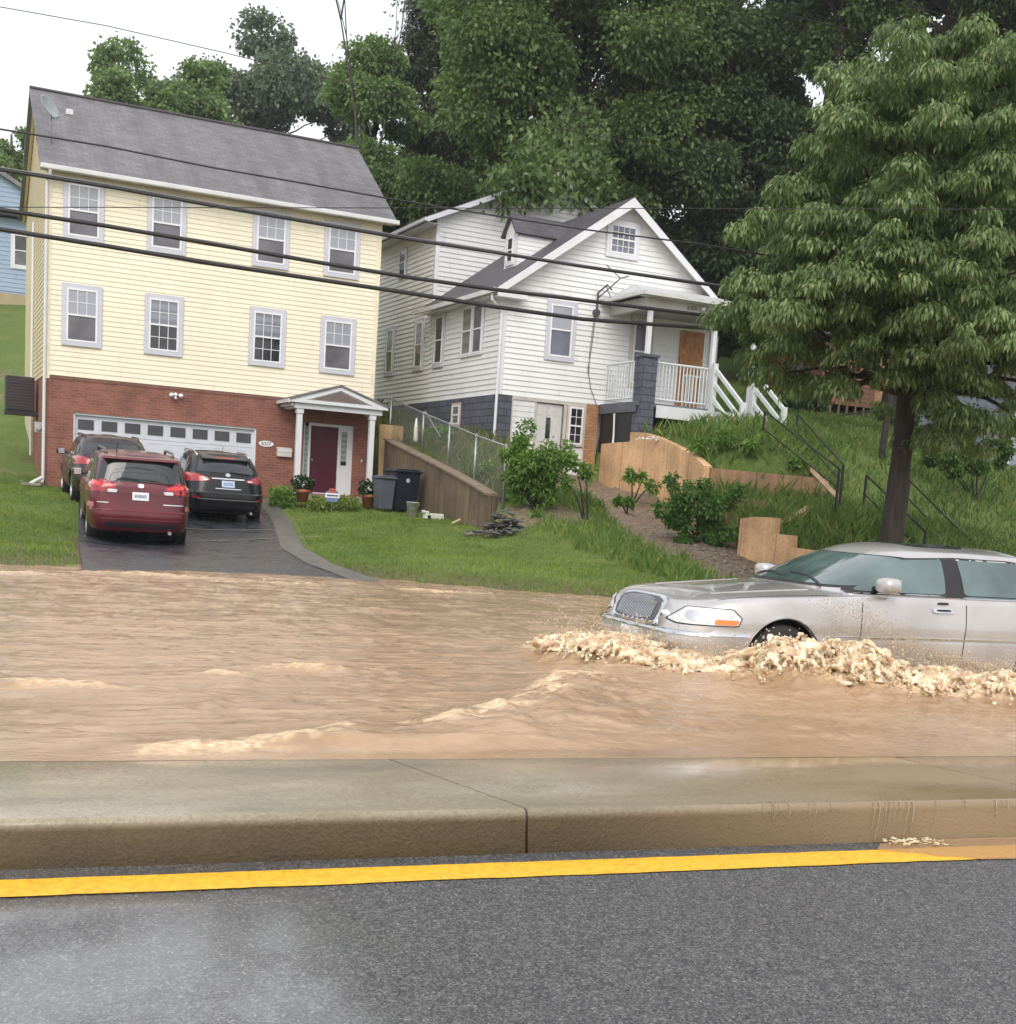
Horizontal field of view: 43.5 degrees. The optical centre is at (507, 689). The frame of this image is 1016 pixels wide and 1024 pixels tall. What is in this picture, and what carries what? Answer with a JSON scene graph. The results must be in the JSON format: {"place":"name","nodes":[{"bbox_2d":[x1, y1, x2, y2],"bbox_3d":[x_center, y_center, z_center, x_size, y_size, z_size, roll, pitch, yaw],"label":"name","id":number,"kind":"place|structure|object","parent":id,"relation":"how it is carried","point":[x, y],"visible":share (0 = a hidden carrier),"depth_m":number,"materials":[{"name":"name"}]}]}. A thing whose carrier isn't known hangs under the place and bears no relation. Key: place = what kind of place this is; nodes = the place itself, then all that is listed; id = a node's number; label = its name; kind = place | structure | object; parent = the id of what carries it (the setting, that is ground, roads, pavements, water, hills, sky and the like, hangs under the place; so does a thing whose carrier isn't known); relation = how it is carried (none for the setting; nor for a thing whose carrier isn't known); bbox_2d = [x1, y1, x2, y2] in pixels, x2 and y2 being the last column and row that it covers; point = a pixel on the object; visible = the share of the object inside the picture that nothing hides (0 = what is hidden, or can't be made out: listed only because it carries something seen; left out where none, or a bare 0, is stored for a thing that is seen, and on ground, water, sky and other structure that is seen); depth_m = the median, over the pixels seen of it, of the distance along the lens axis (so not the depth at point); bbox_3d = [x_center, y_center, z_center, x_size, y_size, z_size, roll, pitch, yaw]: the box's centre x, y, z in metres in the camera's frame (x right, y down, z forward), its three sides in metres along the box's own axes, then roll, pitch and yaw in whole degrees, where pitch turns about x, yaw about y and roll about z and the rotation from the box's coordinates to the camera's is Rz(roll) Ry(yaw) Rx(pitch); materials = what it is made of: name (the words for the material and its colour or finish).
{"place":"outdoors","nodes":[
{"label":"outdoors","id":0,"kind":"place"},
{"bbox_2d":[78,499,346,578],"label":"driveway","id":1,"kind":"structure","parent":0,"point":[231,551],"depth_m":22.78,"materials":[{"name":"asphalt"}]},
{"bbox_2d":[56,432,144,501],"bbox_3d":[-10.193,-5.646,32.179,2.260,1.640,4.806,0,12,-24],"label":"suv","id":2,"kind":"object","parent":1,"relation":"on","point":[82,449],"visible":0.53,"depth_m":30.51,"materials":[{"name":"red paint"}]},
{"bbox_2d":[71,442,189,541],"bbox_3d":[-7.801,-4.200,26.380,2.340,1.904,5.080,1,12,-20],"label":"suv","id":3,"kind":"object","parent":1,"relation":"on","point":[133,491],"visible":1,"depth_m":24.22,"materials":[{"name":"red paint"}]},
{"bbox_2d":[178,446,262,518],"bbox_3d":[-7.481,-5.292,31.998,2.260,1.783,4.806,0,12,-24],"label":"crossover","id":4,"kind":"object","parent":1,"relation":"on","point":[220,482],"visible":0.83,"depth_m":30.06,"materials":[{"name":"black paint"}]},
{"bbox_2d":[197,459,254,475],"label":"rear window","id":5,"kind":"structure","parent":4,"relation":"in","point":[217,466],"depth_m":30.10,"materials":[{"name":"grey glass"}]},
{"bbox_2d":[261,498,380,581],"bbox_3d":[-4.849,-3.557,27.687,1.082,1.117,18.626,1,9,-17],"label":"driveway edge","id":6,"kind":"object","parent":1,"relation":"on","point":[288,539],"visible":0.8,"depth_m":23.96,"materials":[{"name":"concrete"}]},
{"bbox_2d":[0,6,801,170],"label":"cable","id":7,"kind":"object","parent":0,"point":[385,92],"visible":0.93,"depth_m":23.11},
{"bbox_2d":[0,0,944,221],"label":"sky","id":8,"kind":"structure","parent":0,"point":[38,50],"materials":[{"name":"white"}]},
{"bbox_2d":[0,838,1015,1023],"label":"road","id":9,"kind":"structure","parent":0,"point":[922,942],"depth_m":4.37,"materials":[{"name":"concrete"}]},
{"bbox_2d":[0,845,1015,896],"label":"road marking","id":10,"kind":"object","parent":9,"relation":"on","point":[119,884],"visible":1,"depth_m":5.21,"materials":[{"name":"yellow paint"}]},
{"bbox_2d":[0,756,1015,869],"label":"median","id":11,"kind":"object","parent":9,"relation":"on","point":[68,814],"depth_m":5.76,"materials":[{"name":"concrete"}]},
{"bbox_2d":[759,797,1008,840],"bbox_3d":[1.982,0.643,6.259,1.704,0.201,0.099,1,9,-20],"label":"trickle","id":12,"kind":"object","parent":11,"relation":"on","point":[890,812],"visible":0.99,"depth_m":6.19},
{"bbox_2d":[883,837,948,845],"bbox_3d":[1.965,0.730,6.141,0.328,0.031,0.166,1,9,-20],"label":"froth","id":13,"kind":"object","parent":9,"relation":"on","point":[915,840],"visible":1,"depth_m":6.13,"materials":[{"name":"liquid"}]},
{"bbox_2d":[0,564,1015,760],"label":"water","id":14,"kind":"structure","parent":0,"point":[115,665],"depth_m":9.06,"materials":[{"name":"liquid"}]},
{"bbox_2d":[520,628,1015,704],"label":"foam","id":15,"kind":"object","parent":14,"relation":"on","point":[873,663],"visible":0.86,"depth_m":10.26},
{"bbox_2d":[528,594,1015,691],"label":"spray","id":16,"kind":"object","parent":14,"relation":"on","point":[982,666],"visible":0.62,"depth_m":10.99,"materials":[{"name":"beige"}]},
{"bbox_2d":[600,541,1015,673],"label":"sedan","id":17,"kind":"object","parent":14,"relation":"in","point":[965,598],"visible":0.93,"depth_m":11.62,"materials":[{"name":"silver metal"}]},
{"bbox_2d":[0,207,1015,209],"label":"cable","id":18,"kind":"object","parent":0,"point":[458,208],"visible":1,"depth_m":15.06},
{"bbox_2d":[0,304,1015,596],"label":"ground","id":19,"kind":"structure","parent":0,"point":[14,450],"depth_m":29.59,"materials":[{"name":"plant"}]},
{"bbox_2d":[0,125,25,182],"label":"tree","id":20,"kind":"object","parent":19,"relation":"on","point":[11,157],"visible":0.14,"depth_m":71.29,"materials":[{"name":"green plant"}]},
{"bbox_2d":[0,172,26,304],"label":"blue house","id":21,"kind":"structure","parent":19,"relation":"on","point":[12,269],"depth_m":59.57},
{"bbox_2d":[10,233,25,269],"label":"window","id":22,"kind":"structure","parent":21,"relation":"in","point":[18,242],"depth_m":59.66,"materials":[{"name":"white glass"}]},
{"bbox_2d":[82,31,180,112],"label":"tree","id":23,"kind":"object","parent":19,"relation":"on","point":[111,80],"visible":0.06,"depth_m":67.16,"materials":[{"name":"green plant"}]},
{"bbox_2d":[139,50,243,124],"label":"tree","id":24,"kind":"object","parent":19,"relation":"on","point":[208,79],"visible":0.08,"depth_m":68.64,"materials":[{"name":"green plant"}]},
{"bbox_2d":[18,85,399,502],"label":"yellow house","id":25,"kind":"structure","parent":19,"relation":"on","point":[272,377],"depth_m":35.40,"materials":[{"name":"beige"}]},
{"bbox_2d":[4,375,37,416],"bbox_3d":[-13.706,-8.280,35.869,0.910,1.050,0.835,0,9,-25],"label":"air conditioner","id":26,"kind":"object","parent":25,"relation":"attached to","point":[19,395],"visible":0.98,"depth_m":35.49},
{"bbox_2d":[41,94,72,143],"bbox_3d":[-11.818,-14.892,33.267,0.796,1.253,0.584,0,9,-25],"label":"satellite dish","id":27,"kind":"object","parent":25,"relation":"attached to","point":[49,105],"visible":0.99,"depth_m":33.26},
{"bbox_2d":[61,282,102,348],"bbox_3d":[-11.297,-9.927,33.734,1.020,1.600,0.048,0,9,-25],"label":"window","id":28,"kind":"structure","parent":25,"relation":"in","point":[81,324],"depth_m":33.73,"materials":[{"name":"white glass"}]},
{"bbox_2d":[63,182,104,242],"bbox_3d":[-11.120,-12.553,33.349,1.020,1.540,0.048,0,9,-25],"label":"window","id":29,"kind":"structure","parent":25,"relation":"in","point":[74,195],"depth_m":33.35,"materials":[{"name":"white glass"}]},
{"bbox_2d":[144,292,183,356],"bbox_3d":[-9.367,-9.927,34.623,1.030,1.600,0.048,0,9,-25],"label":"window","id":30,"kind":"structure","parent":25,"relation":"in","point":[163,317],"depth_m":34.62,"materials":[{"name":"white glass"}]},
{"bbox_2d":[75,414,253,462],"bbox_3d":[-9.518,-6.386,35.380,4.890,2.110,0.054,0,9,-25],"label":"garage door","id":31,"kind":"structure","parent":25,"relation":"in","point":[155,436],"depth_m":35.34,"materials":[{"name":"white metal"}]},
{"bbox_2d":[146,191,186,255],"bbox_3d":[-9.180,-12.553,34.242,1.030,1.540,0.048,0,9,-25],"label":"window","id":32,"kind":"structure","parent":25,"relation":"in","point":[172,221],"depth_m":34.24,"materials":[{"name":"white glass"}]},
{"bbox_2d":[248,306,286,367],"bbox_3d":[-6.774,-9.927,35.816,1.040,1.600,0.048,0,9,-25],"label":"window","id":33,"kind":"structure","parent":25,"relation":"in","point":[267,326],"depth_m":35.81,"materials":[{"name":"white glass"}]},
{"bbox_2d":[251,208,290,270],"bbox_3d":[-6.597,-12.553,35.431,1.040,1.540,0.048,0,9,-25],"label":"window","id":34,"kind":"structure","parent":25,"relation":"in","point":[270,234],"depth_m":35.43,"materials":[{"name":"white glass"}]},
{"bbox_2d":[309,425,337,492],"bbox_3d":[-5.397,-6.724,37.164,0.830,1.910,0.110,0,9,-25],"label":"front door","id":35,"kind":"structure","parent":25,"relation":"in","point":[324,440],"depth_m":37.18,"materials":[{"name":"wood"}]},
{"bbox_2d":[319,315,356,375],"bbox_3d":[-4.907,-9.927,36.676,1.050,1.600,0.048,0,9,-25],"label":"window","id":36,"kind":"structure","parent":25,"relation":"in","point":[337,334],"depth_m":36.67,"materials":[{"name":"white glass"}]},
{"bbox_2d":[323,219,360,279],"bbox_3d":[-4.729,-12.553,36.292,1.050,1.540,0.048,0,9,-25],"label":"window","id":37,"kind":"structure","parent":25,"relation":"in","point":[341,246],"depth_m":36.29,"materials":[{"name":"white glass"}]},
{"bbox_2d":[160,3,371,142],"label":"tree","id":38,"kind":"object","parent":19,"relation":"on","point":[267,96],"visible":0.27,"depth_m":76.68,"materials":[{"name":"green plant"}]},
{"bbox_2d":[267,483,297,508],"bbox_3d":[-5.962,-5.095,33.672,0.860,0.807,1.082,2,8,-11],"label":"hedge","id":39,"kind":"object","parent":19,"relation":"on","point":[282,498],"visible":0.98,"depth_m":33.36,"materials":[{"name":"green plant"}]},
{"bbox_2d":[290,474,315,502],"bbox_3d":[-5.418,-5.345,33.651,0.705,0.760,0.632,1,9,-20],"label":"potted plant","id":40,"kind":"object","parent":19,"relation":"on","point":[302,493],"visible":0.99,"depth_m":33.53,"materials":[{"name":"green plant"}]},
{"bbox_2d":[306,492,360,511],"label":"border plants","id":41,"kind":"object","parent":19,"relation":"on","point":[341,504],"visible":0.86,"depth_m":32.87,"materials":[{"name":"green plant"}]},
{"bbox_2d":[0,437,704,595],"bbox_3d":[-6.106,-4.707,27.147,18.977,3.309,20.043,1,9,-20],"label":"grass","id":42,"kind":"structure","parent":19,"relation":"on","point":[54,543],"depth_m":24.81,"materials":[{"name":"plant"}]},
{"bbox_2d":[357,478,373,507],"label":"potted plant","id":43,"kind":"object","parent":19,"relation":"on","point":[367,495],"visible":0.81,"depth_m":33.82,"materials":[{"name":"green plant"}]},
{"bbox_2d":[316,31,434,236],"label":"tree","id":44,"kind":"object","parent":19,"relation":"on","point":[373,68],"visible":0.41,"depth_m":51.74,"materials":[{"name":"green plant"}]},
{"bbox_2d":[335,0,426,171],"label":"bare tree","id":45,"kind":"object","parent":19,"relation":"on","point":[351,78],"visible":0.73,"depth_m":50.84,"materials":[{"name":"grey plant"}]},
{"bbox_2d":[372,475,397,509],"bbox_3d":[-3.239,-5.162,33.227,0.520,0.880,0.540,-1,10,-30],"label":"wheeled bin","id":46,"kind":"object","parent":19,"relation":"on","point":[384,487],"visible":1,"depth_m":33.07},
{"bbox_2d":[378,424,402,474],"bbox_3d":[-3.492,-6.825,37.774,0.740,2.050,0.020,0,5,-25],"label":"plywood sheet","id":47,"kind":"object","parent":19,"relation":"on","point":[386,431],"visible":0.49,"depth_m":37.65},
{"bbox_2d":[383,468,422,510],"bbox_3d":[-2.821,-5.306,33.809,0.800,1.120,0.820,-1,10,-30],"label":"wheeled bin","id":48,"kind":"object","parent":19,"relation":"on","point":[407,482],"visible":0.73,"depth_m":33.51,"materials":[{"name":"plastic"}]},
{"bbox_2d":[366,145,486,232],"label":"tree","id":49,"kind":"object","parent":19,"relation":"on","point":[431,181],"visible":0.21,"depth_m":49.86,"materials":[{"name":"green plant"}]},
{"bbox_2d":[396,0,485,174],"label":"tree","id":50,"kind":"object","parent":19,"relation":"on","point":[422,49],"visible":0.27,"depth_m":56.02,"materials":[{"name":"green plant"}]},
{"bbox_2d":[383,438,509,529],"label":"retaining wall","id":51,"kind":"structure","parent":19,"relation":"on","point":[449,492],"depth_m":32.40,"materials":[{"name":"wood"}]},
{"bbox_2d":[389,397,507,509],"bbox_3d":[-1.797,-6.373,33.601,0.056,3.166,9.665,0,9,-22],"label":"wire fence","id":52,"kind":"object","parent":19,"relation":"on","point":[476,435],"visible":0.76,"depth_m":32.77,"materials":[{"name":"metal"}]},
{"bbox_2d":[395,59,506,192],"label":"tree","id":53,"kind":"object","parent":19,"relation":"on","point":[448,147],"depth_m":60.93,"materials":[{"name":"green plant"}]},
{"bbox_2d":[374,398,528,496],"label":"yard weeds","id":54,"kind":"object","parent":19,"relation":"on","point":[387,417],"visible":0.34,"depth_m":34.74,"materials":[{"name":"plant"}]},
{"bbox_2d":[424,423,494,482],"bbox_3d":[-1.321,-6.276,33.459,0.799,1.668,4.922,1,9,-20],"label":"shrub","id":55,"kind":"object","parent":19,"relation":"on","point":[451,438],"visible":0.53,"depth_m":34.36,"materials":[{"name":"green plant"}]},
{"bbox_2d":[465,508,527,534],"bbox_3d":[0.005,-3.687,27.977,1.802,0.626,1.055,1,9,-20],"label":"stone pile","id":56,"kind":"object","parent":19,"relation":"on","point":[504,522],"visible":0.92,"depth_m":27.98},
{"bbox_2d":[496,417,575,518],"bbox_3d":[0.573,-4.952,29.013,1.780,2.507,1.703,1,9,-20],"label":"shrub","id":57,"kind":"object","parent":19,"relation":"on","point":[530,474],"visible":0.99,"depth_m":28.79,"materials":[{"name":"green plant"}]},
{"bbox_2d":[558,451,598,519],"bbox_3d":[1.599,-4.566,28.772,1.023,1.594,0.572,1,9,-20],"label":"shrub","id":58,"kind":"object","parent":19,"relation":"on","point":[583,472],"visible":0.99,"depth_m":28.67,"materials":[{"name":"green plant"}]},
{"bbox_2d":[374,171,787,475],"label":"white house","id":59,"kind":"structure","parent":19,"relation":"on","point":[583,385],"depth_m":36.31,"materials":[{"name":"wood"}]},
{"bbox_2d":[384,325,395,376],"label":"window","id":60,"kind":"structure","parent":59,"relation":"in","point":[390,331],"depth_m":42.86,"materials":[{"name":"white glass"}]},
{"bbox_2d":[398,246,407,279],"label":"window","id":61,"kind":"structure","parent":59,"relation":"in","point":[402,263],"depth_m":41.74,"materials":[{"name":"grey glass"}]},
{"bbox_2d":[412,317,424,371],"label":"window","id":62,"kind":"structure","parent":59,"relation":"in","point":[419,327],"depth_m":40.46,"materials":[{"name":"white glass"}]},
{"bbox_2d":[432,312,445,368],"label":"window","id":63,"kind":"structure","parent":59,"relation":"in","point":[439,319],"depth_m":38.95,"materials":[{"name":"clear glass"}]},
{"bbox_2d":[450,402,460,426],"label":"window","id":64,"kind":"structure","parent":59,"relation":"in","point":[455,407],"depth_m":37.74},
{"bbox_2d":[459,305,472,357],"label":"window","id":65,"kind":"structure","parent":59,"relation":"in","point":[467,312],"depth_m":37.04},
{"bbox_2d":[470,301,484,355],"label":"window","id":66,"kind":"structure","parent":59,"relation":"in","point":[478,312],"depth_m":36.32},
{"bbox_2d":[534,403,563,451],"bbox_3d":[1.116,-7.061,36.072,0.850,2.060,0.100,0,9,-25],"label":"basement door","id":67,"kind":"structure","parent":59,"relation":"in","point":[548,416],"depth_m":36.01,"materials":[{"name":"white wood"}]},
{"bbox_2d":[544,298,577,362],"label":"window","id":68,"kind":"structure","parent":59,"relation":"in","point":[560,336],"depth_m":35.63,"materials":[{"name":"clear glass"}]},
{"bbox_2d":[566,404,585,446],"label":"window","id":69,"kind":"structure","parent":59,"relation":"in","point":[576,413],"depth_m":36.30,"materials":[{"name":"clear glass"}]},
{"bbox_2d":[605,220,640,260],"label":"window","id":70,"kind":"structure","parent":59,"relation":"in","point":[617,246],"depth_m":36.00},
{"bbox_2d":[626,314,654,386],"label":"window","id":71,"kind":"structure","parent":59,"relation":"in","point":[637,333],"depth_m":36.72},
{"bbox_2d":[675,330,704,407],"bbox_3d":[5.368,-9.407,37.620,0.830,2.310,0.030,0,9,-25],"label":"boarded door","id":72,"kind":"structure","parent":59,"relation":"in","point":[691,347],"depth_m":37.55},
{"bbox_2d":[406,0,773,221],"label":"tree","id":73,"kind":"object","parent":19,"relation":"on","point":[529,51],"visible":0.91,"depth_m":43.78,"materials":[{"name":"green plant"}]},
{"bbox_2d":[610,493,636,513],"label":"shrub","id":74,"kind":"object","parent":19,"relation":"on","point":[627,502],"visible":0.99,"depth_m":31.62,"materials":[{"name":"green plant"}]},
{"bbox_2d":[535,483,741,580],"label":"weeds","id":75,"kind":"object","parent":19,"relation":"on","point":[666,560],"visible":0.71,"depth_m":25.80,"materials":[{"name":"plant"}]},
{"bbox_2d":[621,465,663,502],"bbox_3d":[3.469,-5.227,32.956,1.127,1.197,0.708,9,10,32],"label":"shrub","id":76,"kind":"object","parent":19,"relation":"on","point":[630,477],"visible":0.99,"depth_m":32.93,"materials":[{"name":"green plant"}]},
{"bbox_2d":[599,432,711,530],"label":"tan wall","id":77,"kind":"structure","parent":19,"relation":"on","point":[659,459],"depth_m":33.99,"materials":[{"name":"wood"}]},
{"bbox_2d":[645,471,745,546],"bbox_3d":[4.109,-3.887,28.107,2.178,1.859,1.228,5,8,9],"label":"shrub","id":78,"kind":"object","parent":19,"relation":"on","point":[712,507],"visible":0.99,"depth_m":28.01,"materials":[{"name":"green plant"}]},
{"bbox_2d":[643,525,754,578],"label":"loose gravel","id":79,"kind":"structure","parent":19,"relation":"on","point":[743,567],"depth_m":26.96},
{"bbox_2d":[597,0,822,383],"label":"tree","id":80,"kind":"object","parent":19,"relation":"on","point":[766,42],"visible":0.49,"depth_m":45.98,"materials":[{"name":"green plant"}]},
{"bbox_2d":[686,425,765,457],"bbox_3d":[5.423,-6.118,31.771,2.006,1.005,0.960,6,9,16],"label":"shrub","id":81,"kind":"object","parent":19,"relation":"on","point":[725,436],"visible":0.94,"depth_m":31.63,"materials":[{"name":"green plant"}]},
{"bbox_2d":[665,97,860,368],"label":"tree","id":82,"kind":"object","parent":19,"relation":"on","point":[728,343],"visible":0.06,"depth_m":49.31,"materials":[{"name":"green plant"}]},
{"bbox_2d":[709,468,828,495],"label":"terrace wall","id":83,"kind":"structure","parent":19,"relation":"on","point":[767,479],"depth_m":31.41,"materials":[{"name":"wood"}]},
{"bbox_2d":[737,517,815,564],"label":"stepped wall","id":84,"kind":"structure","parent":19,"relation":"on","point":[762,539],"depth_m":26.61,"materials":[{"name":"wood"}]},
{"bbox_2d":[575,386,1015,560],"bbox_3d":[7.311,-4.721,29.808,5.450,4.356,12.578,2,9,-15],"label":"grassy slope","id":85,"kind":"structure","parent":19,"relation":"on","point":[778,506],"depth_m":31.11,"materials":[{"name":"plant"}]},
{"bbox_2d":[787,455,810,472],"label":"shrub","id":86,"kind":"object","parent":19,"relation":"on","point":[796,464],"visible":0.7,"depth_m":32.16,"materials":[{"name":"green plant"}]},
{"bbox_2d":[761,411,840,511],"bbox_3d":[6.950,-5.492,30.460,0.045,2.498,3.472,1,9,-21],"label":"handrail","id":87,"kind":"object","parent":19,"relation":"on","point":[819,453],"visible":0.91,"depth_m":30.01,"materials":[{"name":"black metal"}]},
{"bbox_2d":[795,414,844,506],"bbox_3d":[7.885,-5.886,32.415,0.053,2.471,3.683,3,8,-7],"label":"handrail","id":88,"kind":"object","parent":19,"relation":"on","point":[833,453],"visible":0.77,"depth_m":31.54,"materials":[{"name":"black metal"}]},
{"bbox_2d":[807,466,838,500],"bbox_3d":[7.740,-5.530,32.266,0.150,1.431,2.958,2,9,-15],"label":"step edging","id":89,"kind":"object","parent":19,"relation":"on","point":[824,483],"visible":0.5,"depth_m":31.62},
{"bbox_2d":[759,331,889,416],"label":"red house","id":90,"kind":"structure","parent":19,"relation":"on","point":[871,395],"depth_m":48.17,"materials":[{"name":"orange"}]},
{"bbox_2d":[695,10,1015,541],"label":"street tree","id":91,"kind":"object","parent":19,"relation":"on","point":[915,288],"visible":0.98,"depth_m":20.70,"materials":[{"name":"green plant"}]},
{"bbox_2d":[0,167,861,304],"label":"cable","id":92,"kind":"object","parent":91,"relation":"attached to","point":[330,225],"visible":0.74,"depth_m":20.40,"materials":[{"name":"rubber"}]},
{"bbox_2d":[0,208,972,347],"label":"cable","id":93,"kind":"object","parent":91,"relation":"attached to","point":[179,238],"visible":0.75,"depth_m":20.43,"materials":[{"name":"rubber"}]},
{"bbox_2d":[0,128,1000,286],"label":"cable","id":94,"kind":"object","parent":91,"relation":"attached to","point":[372,195],"visible":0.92,"depth_m":20.41,"materials":[{"name":"rubber"}]},
{"bbox_2d":[0,227,1002,360],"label":"cable","id":95,"kind":"object","parent":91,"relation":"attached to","point":[218,264],"visible":0.76,"depth_m":20.49,"materials":[{"name":"rubber"}]},
{"bbox_2d":[772,389,950,428],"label":"shrub","id":96,"kind":"object","parent":19,"relation":"on","point":[818,407],"visible":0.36,"depth_m":40.82,"materials":[{"name":"green plant"}]},
{"bbox_2d":[776,0,949,409],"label":"tree","id":97,"kind":"object","parent":19,"relation":"on","point":[823,44],"visible":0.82,"depth_m":44.19,"materials":[{"name":"green plant"}]},
{"bbox_2d":[878,363,895,458],"bbox_3d":[10.227,-9.337,35.019,2.242,6.652,2.593,11,11,42],"label":"tree","id":98,"kind":"object","parent":19,"relation":"on","point":[884,433],"visible":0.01,"depth_m":35.20,"materials":[{"name":"brown plant"}]},
{"bbox_2d":[861,475,926,543],"bbox_3d":[8.327,-3.556,27.596,0.053,2.260,3.478,3,8,-7],"label":"handrail","id":99,"kind":"object","parent":19,"relation":"on","point":[867,477],"visible":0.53,"depth_m":28.36,"materials":[{"name":"black metal"}]},
{"bbox_2d":[856,0,1015,426],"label":"tree","id":100,"kind":"object","parent":19,"relation":"on","point":[1005,10],"visible":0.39,"depth_m":42.85,"materials":[{"name":"green plant"}]},
{"bbox_2d":[906,480,975,546],"bbox_3d":[9.873,-3.601,29.242,0.054,2.495,3.973,3,8,-6],"label":"handrail","id":101,"kind":"object","parent":19,"relation":"on","point":[930,501],"visible":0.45,"depth_m":29.98,"materials":[{"name":"black metal"}]},
{"bbox_2d":[917,436,1015,498],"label":"shrub","id":102,"kind":"object","parent":19,"relation":"on","point":[953,459],"visible":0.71,"depth_m":33.39,"materials":[{"name":"green plant"}]},
{"bbox_2d":[919,359,1015,466],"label":"grey shed","id":103,"kind":"structure","parent":19,"relation":"on","point":[984,403],"depth_m":39.97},
{"bbox_2d":[967,85,1015,289],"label":"tree","id":104,"kind":"object","parent":19,"relation":"on","point":[994,98],"visible":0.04,"depth_m":46.82,"materials":[{"name":"green plant"}]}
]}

